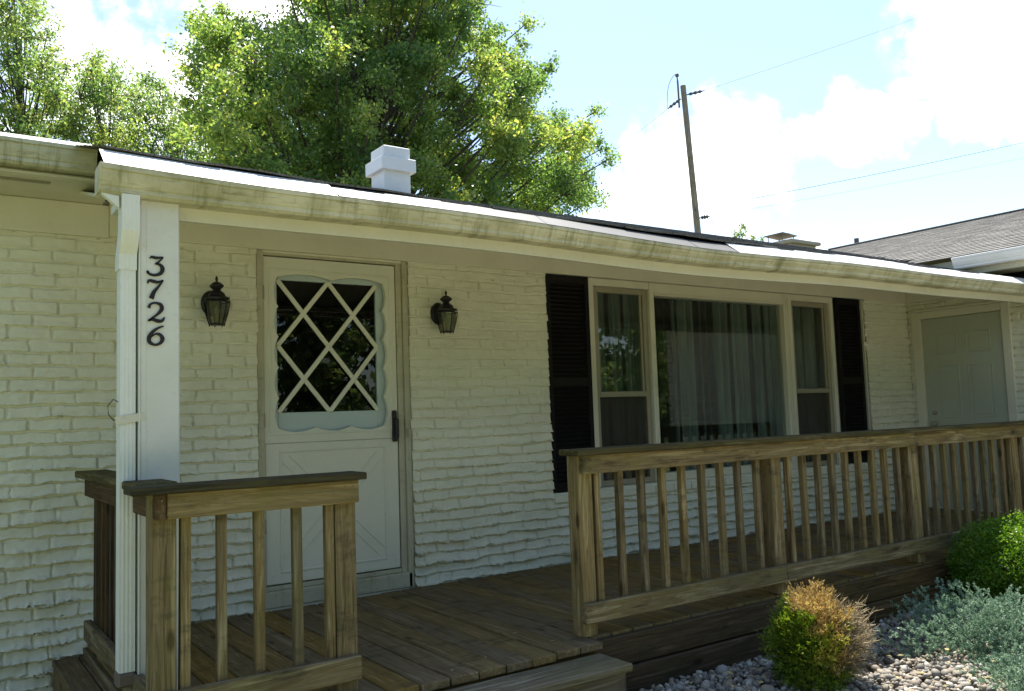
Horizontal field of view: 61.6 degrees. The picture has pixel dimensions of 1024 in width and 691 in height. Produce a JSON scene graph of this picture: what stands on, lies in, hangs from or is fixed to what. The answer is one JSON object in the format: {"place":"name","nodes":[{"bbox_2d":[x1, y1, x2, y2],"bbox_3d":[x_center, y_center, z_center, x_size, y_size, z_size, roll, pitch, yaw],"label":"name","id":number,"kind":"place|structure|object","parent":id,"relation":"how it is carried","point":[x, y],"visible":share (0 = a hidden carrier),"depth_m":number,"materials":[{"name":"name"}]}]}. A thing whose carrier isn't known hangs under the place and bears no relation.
{"place":"outdoors","nodes":[
{"label":"outdoors","id":0,"kind":"place"},
{"bbox_2d":[0,0,1023,249],"label":"sky","id":1,"kind":"structure","parent":0,"point":[947,83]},
{"bbox_2d":[632,590,1023,690],"bbox_3d":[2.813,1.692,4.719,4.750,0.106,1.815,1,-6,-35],"label":"gravel","id":2,"kind":"structure","parent":0,"point":[948,673],"depth_m":4.42,"materials":[{"name":"grey gravel"}]},
{"bbox_2d":[451,601,1023,690],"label":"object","id":3,"kind":"object","parent":2,"relation":"on","point":[730,672],"visible":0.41,"depth_m":4.43,"materials":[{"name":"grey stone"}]},
{"bbox_2d":[754,577,881,690],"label":"arborvitae bush","id":4,"kind":"object","parent":2,"relation":"on","point":[825,635],"visible":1,"depth_m":4.22,"materials":[{"name":"green plant"}]},
{"bbox_2d":[866,577,1023,685],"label":"juniper bush","id":5,"kind":"object","parent":2,"relation":"on","point":[996,623],"visible":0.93,"depth_m":4.73,"materials":[{"name":"green plant"}]},
{"bbox_2d":[943,509,1023,608],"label":"boxwood bush","id":6,"kind":"object","parent":2,"relation":"on","point":[994,538],"visible":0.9,"depth_m":5.78,"materials":[{"name":"green plant"}]},
{"bbox_2d":[968,635,1023,690],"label":"juniper bush","id":7,"kind":"object","parent":2,"relation":"on","point":[1013,672],"visible":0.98,"depth_m":4.16,"materials":[{"name":"green plant"}]},
{"label":"lawn","id":8,"kind":"structure","parent":0,"visible":0},
{"bbox_2d":[0,0,91,139],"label":"young tree","id":9,"kind":"object","parent":8,"relation":"on","point":[30,121],"visible":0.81,"depth_m":18.92,"materials":[{"name":"green plant"}]},
{"bbox_2d":[52,655,108,690],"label":"wooden step","id":10,"kind":"object","parent":8,"relation":"on","point":[76,673],"visible":0.74,"depth_m":4.25,"materials":[{"name":"brown wood"}]},
{"bbox_2d":[44,44,159,152],"bbox_3d":[-10.191,-2.164,20.966,2.884,11.363,3.809,1,-6,-35],"label":"young tree","id":11,"kind":"object","parent":8,"relation":"on","point":[93,76],"visible":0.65,"depth_m":20.61,"materials":[{"name":"green plant"}]},
{"bbox_2d":[110,56,216,161],"bbox_3d":[-9.096,-2.150,22.938,3.202,11.590,3.746,0,-5,-23],"label":"young tree","id":12,"kind":"object","parent":8,"relation":"on","point":[149,109],"visible":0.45,"depth_m":22.60,"materials":[{"name":"green plant"}]},
{"bbox_2d":[157,0,622,216],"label":"broadleaf tree","id":13,"kind":"object","parent":8,"relation":"on","point":[337,136],"visible":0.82,"depth_m":17.42,"materials":[{"name":"green plant"}]},
{"bbox_2d":[0,132,1023,690],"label":"house","id":14,"kind":"structure","parent":8,"relation":"on","point":[328,346],"depth_m":5.64,"materials":[{"name":"brick"}]},
{"bbox_2d":[146,256,164,345],"bbox_3d":[-1.495,-0.187,3.598,0.075,0.381,0.008,1,-6,-35],"label":"house number","id":15,"kind":"object","parent":14,"relation":"attached to","point":[159,312],"visible":1,"depth_m":3.60,"materials":[{"name":"black metal"}]},
{"bbox_2d":[201,276,229,326],"bbox_3d":[-1.753,-0.260,5.080,0.139,0.302,0.196,1,-6,-35],"label":"wall lantern","id":16,"kind":"object","parent":14,"relation":"attached to","point":[215,302],"depth_m":5.03,"materials":[{"name":"black metal"}]},
{"bbox_2d":[256,249,414,609],"bbox_3d":[-1.146,0.512,5.598,1.053,2.213,0.135,1,-6,-35],"label":"storm door","id":17,"kind":"structure","parent":14,"relation":"in","point":[333,334],"depth_m":5.64,"materials":[{"name":"paint"}]},
{"bbox_2d":[430,291,457,333],"bbox_3d":[-0.466,-0.231,5.967,0.139,0.302,0.196,1,-6,-35],"label":"wall lantern","id":18,"kind":"object","parent":14,"relation":"attached to","point":[443,316],"depth_m":5.92,"materials":[{"name":"black metal"}]},
{"bbox_2d":[597,293,640,391],"bbox_3d":[0.859,0.304,7.157,0.696,1.850,0.040,1,-6,-35],"label":"curtain","id":19,"kind":"object","parent":14,"relation":"hanging from","point":[631,348],"visible":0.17,"depth_m":7.22,"materials":[{"name":"fabric"}]},
{"bbox_2d":[588,278,840,488],"bbox_3d":[1.934,0.349,7.816,3.259,1.736,0.140,1,-6,-35],"label":"window","id":20,"kind":"structure","parent":14,"relation":"in","point":[621,418],"depth_m":7.43,"materials":[{"name":"beige paint"}]},
{"bbox_2d":[654,298,783,470],"bbox_3d":[1.888,0.328,7.866,1.716,1.850,0.060,1,-6,-35],"label":"curtain","id":21,"kind":"object","parent":14,"relation":"hanging from","point":[743,404],"visible":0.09,"depth_m":7.93,"materials":[{"name":"fabric"}]},
{"bbox_2d":[792,307,823,388],"bbox_3d":[2.943,0.352,8.593,0.678,1.850,0.040,1,-6,-35],"label":"curtain","id":22,"kind":"object","parent":14,"relation":"hanging from","point":[809,348],"visible":0.16,"depth_m":8.65,"materials":[{"name":"fabric"}]},
{"bbox_2d":[909,301,1019,512],"bbox_3d":[4.690,0.639,8.880,0.114,2.125,1.050,1,-6,-35],"label":"side door","id":23,"kind":"structure","parent":14,"relation":"in","point":[964,364],"depth_m":8.90,"materials":[{"name":"paint"}]},
{"bbox_2d":[445,653,632,690],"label":"wooden step","id":24,"kind":"object","parent":8,"relation":"on","point":[599,672],"visible":1,"depth_m":3.86,"materials":[{"name":"brown wood"}]},
{"bbox_2d":[83,507,1021,690],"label":"porch deck","id":25,"kind":"structure","parent":8,"relation":"on","point":[415,639],"depth_m":4.74,"materials":[{"name":"brown wood"}]},
{"bbox_2d":[75,469,177,690],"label":"porch railing","id":26,"kind":"object","parent":25,"relation":"on","point":[99,636],"visible":0.62,"depth_m":4.10,"materials":[{"name":"brown wood"}]},
{"bbox_2d":[123,471,366,690],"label":"porch railing","id":27,"kind":"object","parent":25,"relation":"on","point":[335,495],"visible":0.99,"depth_m":3.37,"materials":[{"name":"brown wood"}]},
{"bbox_2d":[559,420,1023,637],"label":"porch railing","id":28,"kind":"object","parent":25,"relation":"on","point":[593,607],"visible":0.88,"depth_m":5.20,"materials":[{"name":"brown wood"}]},
{"bbox_2d":[667,73,715,234],"bbox_3d":[5.750,-2.570,26.437,1.380,12.001,0.546,0,-5,-26],"label":"utility pole","id":29,"kind":"object","parent":8,"relation":"on","point":[694,200],"visible":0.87,"depth_m":26.67,"materials":[{"name":"brown wood"}]},
{"bbox_2d":[707,0,964,89],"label":"power line","id":30,"kind":"object","parent":29,"relation":"attached to","point":[847,42],"visible":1,"depth_m":31.59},
{"bbox_2d":[700,142,1023,208],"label":"power line","id":31,"kind":"object","parent":29,"relation":"attached to","point":[853,178],"visible":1,"depth_m":30.56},
{"bbox_2d":[712,158,1020,215],"bbox_3d":[19.127,-7.414,34.923,30.684,7.252,0.007,1,-6,-31],"label":"power line","id":32,"kind":"object","parent":29,"relation":"attached to","point":[859,189],"visible":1,"depth_m":30.53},
{"bbox_2d":[728,221,764,240],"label":"tree","id":33,"kind":"object","parent":8,"relation":"on","point":[741,233],"visible":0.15,"depth_m":41.55,"materials":[{"name":"green plant"}]}
]}

